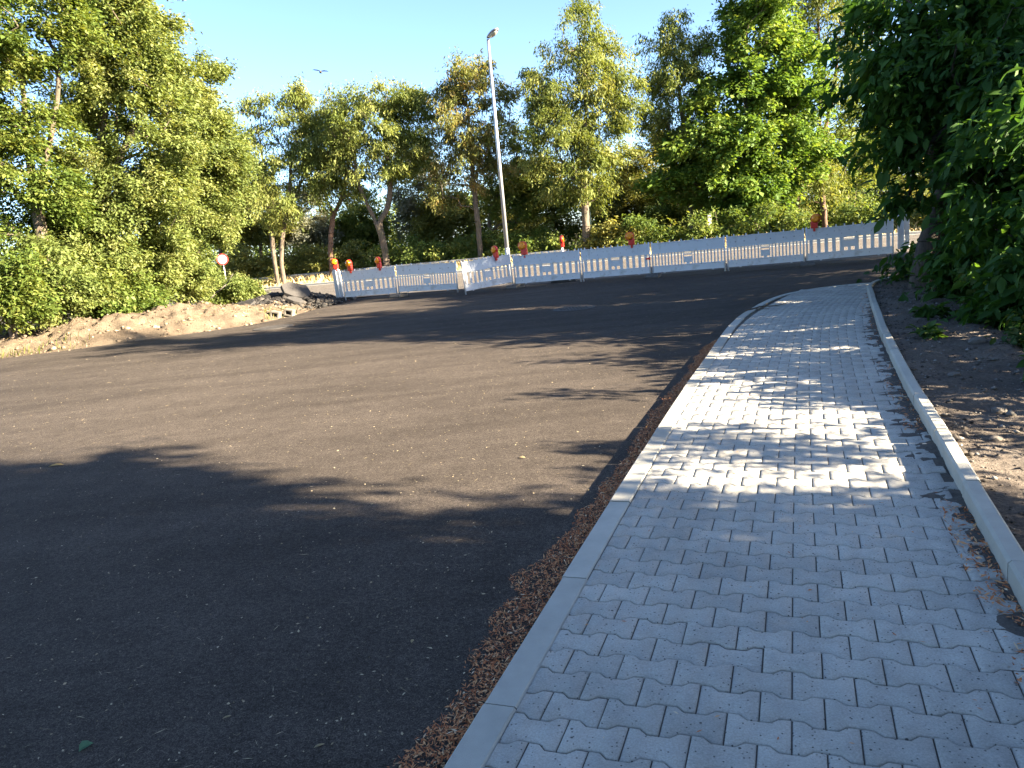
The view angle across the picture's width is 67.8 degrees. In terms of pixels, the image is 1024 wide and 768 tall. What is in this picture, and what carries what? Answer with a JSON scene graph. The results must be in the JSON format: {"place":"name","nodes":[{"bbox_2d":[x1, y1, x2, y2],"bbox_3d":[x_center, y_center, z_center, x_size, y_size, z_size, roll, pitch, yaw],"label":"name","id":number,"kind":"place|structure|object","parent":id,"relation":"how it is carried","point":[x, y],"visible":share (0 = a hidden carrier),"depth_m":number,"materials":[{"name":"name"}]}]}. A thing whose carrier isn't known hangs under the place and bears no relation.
{"place":"outdoors","nodes":[
{"label":"outdoors","id":0,"kind":"place"},
{"bbox_2d":[0,300,318,358],"bbox_3d":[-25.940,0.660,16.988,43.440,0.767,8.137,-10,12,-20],"label":"dirt bank","id":1,"kind":"structure","parent":0,"point":[172,315],"depth_m":20.10,"materials":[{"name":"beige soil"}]},
{"bbox_2d":[68,264,178,318],"bbox_3d":[-11.092,-2.324,21.670,3.200,2.312,2.966,-6,11,0],"label":"bush","id":2,"kind":"object","parent":1,"relation":"on","point":[146,295],"visible":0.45,"depth_m":21.40,"materials":[{"name":"green plant"}]},
{"bbox_2d":[28,211,829,324],"bbox_3d":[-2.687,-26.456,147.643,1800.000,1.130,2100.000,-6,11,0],"label":"ground","id":3,"kind":"structure","parent":0,"point":[384,295],"depth_m":28.73,"materials":[{"name":"brown soil"}]},
{"bbox_2d":[0,229,68,339],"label":"bush","id":4,"kind":"object","parent":3,"relation":"on","point":[20,302],"visible":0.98,"depth_m":18.91,"materials":[{"name":"green plant"}]},
{"bbox_2d":[0,0,125,263],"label":"hazel tree","id":5,"kind":"object","parent":3,"relation":"on","point":[22,61],"visible":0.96,"depth_m":19.57,"materials":[{"name":"green plant"}]},
{"bbox_2d":[0,223,135,330],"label":"bush","id":6,"kind":"object","parent":3,"relation":"on","point":[82,290],"visible":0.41,"depth_m":19.95,"materials":[{"name":"green plant"}]},
{"bbox_2d":[18,189,132,248],"bbox_3d":[-12.641,-3.488,22.397,3.312,4.536,2.693,-3,11,14],"label":"bush","id":7,"kind":"object","parent":3,"relation":"on","point":[57,223],"visible":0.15,"depth_m":21.44,"materials":[{"name":"green plant"}]},
{"bbox_2d":[55,208,162,284],"bbox_3d":[-11.578,-3.167,21.530,3.310,4.031,3.084,-6,11,0],"label":"bush","id":8,"kind":"object","parent":3,"relation":"on","point":[122,253],"visible":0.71,"depth_m":21.23,"materials":[{"name":"green plant"}]},
{"bbox_2d":[29,0,234,257],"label":"hazel tree","id":9,"kind":"object","parent":3,"relation":"on","point":[151,180],"visible":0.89,"depth_m":21.32,"materials":[{"name":"green plant"}]},
{"bbox_2d":[126,232,201,301],"bbox_3d":[-11.419,-3.155,23.569,3.694,3.246,2.722,-6,11,0],"label":"bush","id":10,"kind":"object","parent":3,"relation":"on","point":[164,267],"visible":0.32,"depth_m":22.97,"materials":[{"name":"green plant"}]},
{"bbox_2d":[161,230,228,305],"bbox_3d":[-11.152,-3.584,25.695,3.011,3.175,2.742,-8,11,-11],"label":"bush","id":11,"kind":"object","parent":3,"relation":"on","point":[196,285],"visible":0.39,"depth_m":25.43,"materials":[{"name":"green plant"}]},
{"bbox_2d":[159,192,250,302],"bbox_3d":[-11.169,-4.920,27.479,3.837,5.109,3.282,4,15,41],"label":"hazel tree","id":12,"kind":"object","parent":3,"relation":"on","point":[216,232],"visible":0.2,"depth_m":27.06,"materials":[{"name":"green plant"}]},
{"bbox_2d":[148,42,269,304],"bbox_3d":[-10.390,-6.485,25.081,5.125,8.923,3.329,-6,11,0],"label":"hazel tree","id":13,"kind":"object","parent":3,"relation":"on","point":[222,181],"visible":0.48,"depth_m":24.53,"materials":[{"name":"green plant"}]},
{"bbox_2d":[201,209,257,266],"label":"woodland tree","id":14,"kind":"object","parent":3,"relation":"on","point":[220,250],"visible":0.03,"depth_m":50.03,"materials":[{"name":"green plant"}]},
{"bbox_2d":[190,271,270,305],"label":"bush","id":15,"kind":"object","parent":3,"relation":"on","point":[237,288],"visible":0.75,"depth_m":30.23,"materials":[{"name":"green plant"}]},
{"bbox_2d":[216,242,278,282],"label":"bush","id":16,"kind":"object","parent":3,"relation":"on","point":[257,267],"visible":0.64,"depth_m":47.65,"materials":[{"name":"green plant"}]},
{"bbox_2d":[223,188,296,259],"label":"woodland tree","id":17,"kind":"object","parent":3,"relation":"on","point":[260,237],"visible":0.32,"depth_m":50.00,"materials":[{"name":"green plant"}]},
{"bbox_2d":[232,292,339,306],"bbox_3d":[-8.350,-2.927,26.959,4.658,0.734,6.954,-6,11,0],"label":"rubble","id":18,"kind":"object","parent":3,"relation":"on","point":[258,299],"visible":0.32,"depth_m":25.93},
{"bbox_2d":[280,282,310,297],"bbox_3d":[-7.470,-3.223,26.335,1.004,0.140,0.801,4,43,-32],"label":"asphalt slab","id":19,"kind":"object","parent":18,"relation":"on","point":[293,289],"depth_m":26.24,"materials":[{"name":"grey asphalt"}]},
{"bbox_2d":[230,72,344,285],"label":"ash tree","id":20,"kind":"object","parent":3,"relation":"on","point":[299,100],"visible":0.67,"depth_m":43.63,"materials":[{"name":"green plant"}]},
{"bbox_2d":[263,241,327,285],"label":"bush","id":21,"kind":"object","parent":3,"relation":"on","point":[300,265],"visible":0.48,"depth_m":46.67,"materials":[{"name":"green plant"}]},
{"bbox_2d":[263,180,345,254],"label":"woodland tree","id":22,"kind":"object","parent":3,"relation":"on","point":[315,229],"visible":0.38,"depth_m":51.11,"materials":[{"name":"green plant"}]},
{"bbox_2d":[297,299,353,309],"bbox_3d":[-7.191,-2.268,23.908,1.758,0.217,6.293,1,13,30],"label":"rubble","id":23,"kind":"object","parent":3,"relation":"on","point":[328,303],"visible":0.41,"depth_m":24.97,"materials":[{"name":"grey stone"}]},
{"bbox_2d":[279,102,386,278],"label":"ash tree","id":24,"kind":"object","parent":3,"relation":"on","point":[351,192],"visible":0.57,"depth_m":43.52,"materials":[{"name":"green plant"}]},
{"bbox_2d":[308,237,375,278],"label":"bush","id":25,"kind":"object","parent":3,"relation":"on","point":[343,255],"visible":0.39,"depth_m":45.78,"materials":[{"name":"green plant"}]},
{"bbox_2d":[319,185,398,263],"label":"woodland tree","id":26,"kind":"object","parent":3,"relation":"on","point":[362,230],"visible":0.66,"depth_m":52.09,"materials":[{"name":"green plant"}]},
{"bbox_2d":[301,71,445,265],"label":"ash tree","id":27,"kind":"object","parent":3,"relation":"on","point":[406,144],"visible":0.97,"depth_m":42.27,"materials":[{"name":"green plant"}]},
{"bbox_2d":[357,232,441,267],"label":"bush","id":28,"kind":"object","parent":3,"relation":"on","point":[395,257],"visible":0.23,"depth_m":45.09,"materials":[{"name":"green plant"}]},
{"bbox_2d":[247,249,566,282],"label":"guardrail","id":29,"kind":"object","parent":3,"relation":"on","point":[327,272],"visible":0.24,"depth_m":43.83,"materials":[{"name":"metal"}]},
{"bbox_2d":[378,158,457,245],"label":"woodland tree","id":30,"kind":"object","parent":3,"relation":"on","point":[406,208],"visible":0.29,"depth_m":49.98,"materials":[{"name":"green plant"}]},
{"bbox_2d":[403,234,474,262],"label":"bush","id":31,"kind":"object","parent":3,"relation":"on","point":[437,252],"visible":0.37,"depth_m":43.75,"materials":[{"name":"green plant"}]},
{"bbox_2d":[399,177,484,258],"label":"woodland tree","id":32,"kind":"object","parent":3,"relation":"on","point":[430,226],"visible":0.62,"depth_m":48.31,"materials":[{"name":"green plant"}]},
{"bbox_2d":[2,128,928,278],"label":"woodland","id":33,"kind":"object","parent":3,"relation":"on","point":[565,232],"visible":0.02,"depth_m":52.40,"materials":[{"name":"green plant"}]},
{"bbox_2d":[417,46,525,256],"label":"ash tree","id":34,"kind":"object","parent":3,"relation":"on","point":[452,92],"visible":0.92,"depth_m":41.29,"materials":[{"name":"green plant"}]},
{"bbox_2d":[459,227,516,265],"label":"bush","id":35,"kind":"object","parent":3,"relation":"on","point":[490,242],"visible":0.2,"depth_m":43.09,"materials":[{"name":"green plant"}]},
{"bbox_2d":[465,198,553,247],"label":"woodland tree","id":36,"kind":"object","parent":3,"relation":"on","point":[528,228],"visible":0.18,"depth_m":50.23,"materials":[{"name":"green plant"}]},
{"bbox_2d":[466,119,564,237],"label":"young tree","id":37,"kind":"object","parent":3,"relation":"on","point":[526,206],"visible":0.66,"depth_m":43.88,"materials":[{"name":"green plant"}]},
{"bbox_2d":[495,219,573,254],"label":"bush","id":38,"kind":"object","parent":3,"relation":"on","point":[537,242],"visible":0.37,"depth_m":42.19,"materials":[{"name":"green plant"}]},
{"bbox_2d":[507,153,581,243],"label":"woodland tree","id":39,"kind":"object","parent":3,"relation":"on","point":[552,210],"visible":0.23,"depth_m":52.18,"materials":[{"name":"green plant"}]},
{"bbox_2d":[513,0,654,249],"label":"ash tree","id":40,"kind":"object","parent":3,"relation":"on","point":[580,139],"visible":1,"depth_m":39.23,"materials":[{"name":"green plant"}]},
{"bbox_2d":[573,215,644,256],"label":"bush","id":41,"kind":"object","parent":3,"relation":"on","point":[607,234],"visible":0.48,"depth_m":40.20,"materials":[{"name":"green plant"}]},
{"bbox_2d":[564,145,656,236],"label":"woodland tree","id":42,"kind":"object","parent":3,"relation":"on","point":[624,208],"visible":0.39,"depth_m":49.87,"materials":[{"name":"green plant"}]},
{"bbox_2d":[597,127,676,225],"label":"woodland tree","id":43,"kind":"object","parent":3,"relation":"on","point":[646,161],"visible":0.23,"depth_m":49.64,"materials":[{"name":"green plant"}]},
{"bbox_2d":[611,213,693,246],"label":"bush","id":44,"kind":"object","parent":3,"relation":"on","point":[648,234],"visible":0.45,"depth_m":39.71,"materials":[{"name":"green plant"}]},
{"bbox_2d":[642,193,707,236],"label":"woodland tree","id":45,"kind":"object","parent":3,"relation":"on","point":[678,215],"visible":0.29,"depth_m":48.26,"materials":[{"name":"green plant"}]},
{"bbox_2d":[627,7,723,230],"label":"ash tree","id":46,"kind":"object","parent":3,"relation":"on","point":[659,81],"visible":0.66,"depth_m":40.37,"materials":[{"name":"green plant"}]},
{"bbox_2d":[681,204,759,240],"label":"bush","id":47,"kind":"object","parent":3,"relation":"on","point":[706,230],"visible":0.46,"depth_m":38.68,"materials":[{"name":"green plant"}]},
{"bbox_2d":[628,0,858,231],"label":"maple tree","id":48,"kind":"object","parent":3,"relation":"on","point":[745,166],"visible":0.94,"depth_m":39.19,"materials":[{"name":"green plant"}]},
{"bbox_2d":[732,199,813,235],"bbox_3d":[13.049,-7.799,37.969,4.246,2.804,4.034,-2,12,19],"label":"bush","id":49,"kind":"object","parent":3,"relation":"on","point":[791,220],"visible":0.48,"depth_m":37.42,"materials":[{"name":"green plant"}]},
{"bbox_2d":[761,164,849,227],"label":"woodland tree","id":50,"kind":"object","parent":3,"relation":"on","point":[817,207],"visible":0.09,"depth_m":50.10,"materials":[{"name":"green plant"}]},
{"bbox_2d":[788,0,888,227],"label":"ash tree","id":51,"kind":"object","parent":3,"relation":"on","point":[825,192],"visible":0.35,"depth_m":41.91,"materials":[{"name":"green plant"}]},
{"bbox_2d":[822,80,896,205],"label":"young tree","id":52,"kind":"object","parent":3,"relation":"on","point":[840,131],"visible":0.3,"depth_m":43.29,"materials":[{"name":"green plant"}]},
{"bbox_2d":[822,182,917,229],"bbox_3d":[17.003,-8.033,35.895,4.080,3.160,4.259,-15,14,-39],"label":"bush","id":53,"kind":"object","parent":3,"relation":"on","point":[858,213],"visible":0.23,"depth_m":35.24,"materials":[{"name":"green plant"}]},
{"bbox_2d":[871,158,930,202],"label":"woodland tree","id":54,"kind":"object","parent":3,"relation":"on","point":[903,181],"visible":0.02,"depth_m":50.05,"materials":[{"name":"green plant"}]},
{"bbox_2d":[892,187,930,230],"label":"bush","id":55,"kind":"object","parent":3,"relation":"on","point":[917,218],"visible":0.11,"depth_m":34.14,"materials":[{"name":"green plant"}]},
{"bbox_2d":[915,0,1022,215],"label":"walnut tree","id":56,"kind":"object","parent":3,"relation":"on","point":[960,7],"visible":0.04,"depth_m":12.39,"materials":[{"name":"green plant"}]},
{"bbox_2d":[0,256,905,767],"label":"road","id":57,"kind":"structure","parent":0,"point":[238,478],"depth_m":5.37,"materials":[{"name":"grey asphalt"}]},
{"bbox_2d":[253,324,292,330],"bbox_3d":[-6.005,-1.427,19.168,1.000,0.015,1.000,-6,11,0],"label":"manhole cover","id":58,"kind":"object","parent":57,"relation":"on","point":[273,327],"visible":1,"depth_m":19.07,"materials":[{"name":"metal"}]},
{"bbox_2d":[333,296,356,300],"bbox_3d":[-5.956,-3.022,26.960,0.840,0.122,0.420,-4,11,8],"label":"foot plate","id":59,"kind":"object","parent":57,"relation":"on","point":[347,298],"visible":0.54,"depth_m":26.76,"materials":[{"name":"rubber"}]},
{"bbox_2d":[332,269,343,297],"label":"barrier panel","id":60,"kind":"object","parent":59,"relation":"on","point":[338,286],"visible":0.91,"depth_m":26.88,"materials":[{"name":"white plastic"}]},
{"bbox_2d":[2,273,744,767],"bbox_3d":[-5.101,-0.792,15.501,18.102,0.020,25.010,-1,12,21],"label":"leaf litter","id":61,"kind":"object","parent":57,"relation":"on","point":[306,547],"visible":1,"depth_m":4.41,"materials":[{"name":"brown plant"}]},
{"bbox_2d":[390,292,408,297],"bbox_3d":[-3.824,-3.012,25.781,0.380,0.132,0.680,-2,12,20],"label":"foot plate","id":62,"kind":"object","parent":57,"relation":"on","point":[397,295],"visible":1,"depth_m":25.55,"materials":[{"name":"grey rubber"}]},
{"bbox_2d":[341,266,397,299],"bbox_3d":[-4.884,-3.458,26.081,1.966,1.038,0.050,-3,11,15],"label":"barrier panel","id":63,"kind":"object","parent":62,"relation":"on","point":[359,275],"visible":0.99,"depth_m":26.05,"materials":[{"name":"white plastic"}]},
{"bbox_2d":[396,261,458,292],"bbox_3d":[-2.843,-3.533,25.413,2.207,1.038,0.050,0,12,19],"label":"barrier panel","id":64,"kind":"object","parent":57,"relation":"on","point":[429,269],"visible":0.98,"depth_m":25.38,"materials":[{"name":"white plastic"}]},
{"bbox_2d":[461,253,512,294],"bbox_3d":[-0.755,-3.455,23.754,1.934,1.038,0.050,-17,16,-37],"label":"barrier panel","id":65,"kind":"object","parent":57,"relation":"on","point":[474,266],"visible":1,"depth_m":23.70,"materials":[{"name":"white plastic"}]},
{"bbox_2d":[505,283,524,289],"bbox_3d":[0.105,-3.120,24.309,0.380,0.132,0.680,0,13,27],"label":"foot plate","id":66,"kind":"object","parent":57,"relation":"on","point":[514,286],"visible":1,"depth_m":24.09,"materials":[{"name":"grey rubber"}]},
{"bbox_2d":[512,249,581,283],"bbox_3d":[1.091,-3.658,24.020,2.190,1.038,0.050,-2,12,18],"label":"barrier panel","id":67,"kind":"object","parent":66,"relation":"on","point":[548,257],"visible":1,"depth_m":23.99,"materials":[{"name":"white plastic"}]},
{"bbox_2d":[387,339,717,767],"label":"leaf litter","id":68,"kind":"object","parent":57,"relation":"on","point":[526,618],"visible":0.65,"depth_m":3.54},
{"bbox_2d":[553,305,594,311],"bbox_3d":[1.332,-1.631,16.421,0.920,0.015,0.920,-6,11,0],"label":"manhole cover","id":69,"kind":"object","parent":57,"relation":"on","point":[574,308],"visible":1,"depth_m":16.35,"materials":[{"name":"metal"}]},
{"bbox_2d":[580,242,650,281],"bbox_3d":[3.171,-3.734,23.332,2.126,1.038,0.055,-2,12,19],"label":"barrier panel","id":70,"kind":"object","parent":57,"relation":"on","point":[609,253],"visible":1,"depth_m":23.30,"materials":[{"name":"white plastic"}]},
{"bbox_2d":[645,273,660,278],"bbox_3d":[4.251,-3.271,22.935,0.380,0.132,0.680,-2,12,20],"label":"foot plate","id":71,"kind":"object","parent":57,"relation":"on","point":[652,275],"visible":1,"depth_m":22.67,"materials":[{"name":"grey rubber"}]},
{"bbox_2d":[651,235,725,272],"bbox_3d":[5.200,-3.780,22.523,2.150,1.038,0.050,-1,12,23],"label":"barrier panel","id":72,"kind":"object","parent":71,"relation":"on","point":[704,244],"visible":1,"depth_m":22.49,"materials":[{"name":"white plastic"}]},
{"bbox_2d":[444,283,868,767],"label":"kerb","id":73,"kind":"structure","parent":57,"relation":"on","point":[480,739],"depth_m":3.34,"materials":[{"name":"concrete"}]},
{"bbox_2d":[726,228,804,270],"bbox_3d":[7.258,-3.854,21.837,2.116,1.038,0.050,-3,11,15],"label":"barrier panel","id":74,"kind":"object","parent":57,"relation":"on","point":[775,238],"visible":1,"depth_m":21.81,"materials":[{"name":"white plastic"}]},
{"bbox_2d":[800,260,814,266],"bbox_3d":[8.348,-3.406,21.512,0.380,0.132,0.680,-1,12,22],"label":"foot plate","id":75,"kind":"object","parent":57,"relation":"on","point":[806,263],"visible":1,"depth_m":21.25,"materials":[{"name":"grey rubber"}]},
{"bbox_2d":[805,219,893,260],"bbox_3d":[9.404,-3.964,21.247,2.261,1.038,0.050,-3,11,17],"label":"barrier panel","id":76,"kind":"object","parent":75,"relation":"on","point":[856,231],"visible":0.95,"depth_m":21.23,"materials":[{"name":"white plastic"}]},
{"bbox_2d":[810,214,820,230],"bbox_3d":[8.513,-4.528,21.359,0.271,0.485,0.151,-1,12,22],"label":"warning lamp","id":77,"kind":"object","parent":76,"relation":"on","point":[815,219],"visible":1,"depth_m":21.30,"materials":[{"name":"red plastic"}]},
{"bbox_2d":[898,214,909,248],"bbox_3d":[11.068,-4.338,21.537,0.300,1.221,0.090,-2,12,20],"label":"traffic beacon","id":78,"kind":"object","parent":57,"relation":"on","point":[904,233],"visible":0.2,"depth_m":21.52,"materials":[{"name":"white plastic"}]},
{"bbox_2d":[867,277,1023,611],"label":"kerb","id":79,"kind":"structure","parent":57,"relation":"on","point":[1004,546],"depth_m":4.15,"materials":[{"name":"concrete"}]},
{"bbox_2d":[0,234,919,324],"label":"road","id":80,"kind":"structure","parent":0,"point":[325,288],"depth_m":31.49,"materials":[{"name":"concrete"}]},
{"bbox_2d":[487,28,511,282],"bbox_3d":[-0.280,-7.741,26.345,0.265,8.446,0.668,-15,14,-39],"label":"street lamp","id":81,"kind":"object","parent":80,"relation":"on","point":[492,33],"visible":0.98,"depth_m":26.40,"materials":[{"name":"metal"}]},
{"bbox_2d":[0,0,948,262],"label":"sky","id":82,"kind":"structure","parent":0,"point":[410,40],"materials":[{"name":"blue"}]},
{"bbox_2d":[484,284,1023,767],"bbox_3d":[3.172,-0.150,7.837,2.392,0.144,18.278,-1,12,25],"label":"pavement","id":83,"kind":"structure","parent":0,"point":[794,520],"depth_m":3.17,"materials":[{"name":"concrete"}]},
{"bbox_2d":[585,316,1005,743],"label":"leaf litter","id":84,"kind":"object","parent":83,"relation":"on","point":[789,552],"visible":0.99,"depth_m":3.28,"materials":[{"name":"brown plant"}]},
{"bbox_2d":[859,292,1023,683],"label":"leaf litter","id":85,"kind":"object","parent":83,"relation":"on","point":[997,571],"visible":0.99,"depth_m":3.35,"materials":[{"name":"brown plant"}]},
{"bbox_2d":[872,278,1023,550],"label":"soil verge","id":86,"kind":"structure","parent":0,"point":[972,398],"depth_m":6.14,"materials":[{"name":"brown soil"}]},
{"bbox_2d":[856,239,917,284],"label":"shrub","id":87,"kind":"object","parent":86,"relation":"on","point":[899,262],"visible":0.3,"depth_m":14.42,"materials":[{"name":"green plant"}]},
{"bbox_2d":[800,0,1023,289],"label":"walnut tree","id":88,"kind":"object","parent":86,"relation":"on","point":[902,79],"visible":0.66,"depth_m":11.89,"materials":[{"name":"green plant"}]},
{"bbox_2d":[906,320,947,340],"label":"weed","id":89,"kind":"object","parent":86,"relation":"on","point":[932,330],"visible":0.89,"depth_m":8.16,"materials":[{"name":"green plant"}]},
{"bbox_2d":[908,302,951,318],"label":"weed","id":90,"kind":"object","parent":86,"relation":"on","point":[924,310],"visible":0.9,"depth_m":9.62,"materials":[{"name":"green plant"}]},
{"bbox_2d":[902,270,960,294],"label":"bramble","id":91,"kind":"object","parent":86,"relation":"on","point":[935,289],"visible":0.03,"depth_m":12.05,"materials":[{"name":"green plant"}]},
{"bbox_2d":[860,0,1023,262],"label":"shrub","id":92,"kind":"object","parent":86,"relation":"on","point":[991,78],"visible":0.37,"depth_m":11.01,"materials":[{"name":"green plant"}]},
{"bbox_2d":[898,209,997,302],"bbox_3d":[6.861,-1.677,11.031,2.262,1.941,1.935,2,14,35],"label":"shrub","id":93,"kind":"object","parent":86,"relation":"on","point":[943,278],"visible":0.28,"depth_m":11.09,"materials":[{"name":"green plant"}]},
{"bbox_2d":[924,64,1023,279],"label":"shrub","id":94,"kind":"object","parent":86,"relation":"on","point":[1006,131],"visible":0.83,"depth_m":9.60,"materials":[{"name":"green plant"}]},
{"bbox_2d":[925,5,1023,265],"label":"walnut tree","id":95,"kind":"object","parent":86,"relation":"on","point":[969,105],"visible":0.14,"depth_m":10.83,"materials":[{"name":"green plant"}]},
{"bbox_2d":[927,231,1023,330],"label":"shrub","id":96,"kind":"object","parent":86,"relation":"on","point":[1003,292],"visible":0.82,"depth_m":8.79,"materials":[{"name":"green plant"}]},
{"bbox_2d":[968,337,986,344],"bbox_3d":[4.731,-0.435,7.755,0.185,0.096,0.125,-6,11,0],"label":"stone","id":97,"kind":"object","parent":86,"relation":"on","point":[976,340],"visible":0.93,"depth_m":7.71,"materials":[{"name":"grey stone"}]},
{"bbox_2d":[951,265,1023,330],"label":"bramble","id":98,"kind":"object","parent":86,"relation":"on","point":[972,282],"visible":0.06,"depth_m":9.21,"materials":[{"name":"green plant"}]},
{"bbox_2d":[977,196,1023,279],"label":"shrub","id":99,"kind":"object","parent":86,"relation":"on","point":[1000,241],"visible":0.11,"depth_m":9.74,"materials":[{"name":"green plant"}]},
{"bbox_2d":[983,308,1023,347],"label":"bramble","id":100,"kind":"object","parent":86,"relation":"on","point":[1013,332],"visible":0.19,"depth_m":7.50,"materials":[{"name":"green plant"}]},
{"label":"verge","id":101,"kind":"structure","parent":0,"visible":0},
{"bbox_2d":[175,231,920,295],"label":"kerb","id":102,"kind":"structure","parent":101,"relation":"on","point":[766,245],"depth_m":36.66,"materials":[{"name":"concrete"}]},
{"bbox_2d":[257,220,920,287],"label":"grass","id":103,"kind":"structure","parent":101,"relation":"on","point":[317,279],"depth_m":44.52,"materials":[{"name":"green plant"}]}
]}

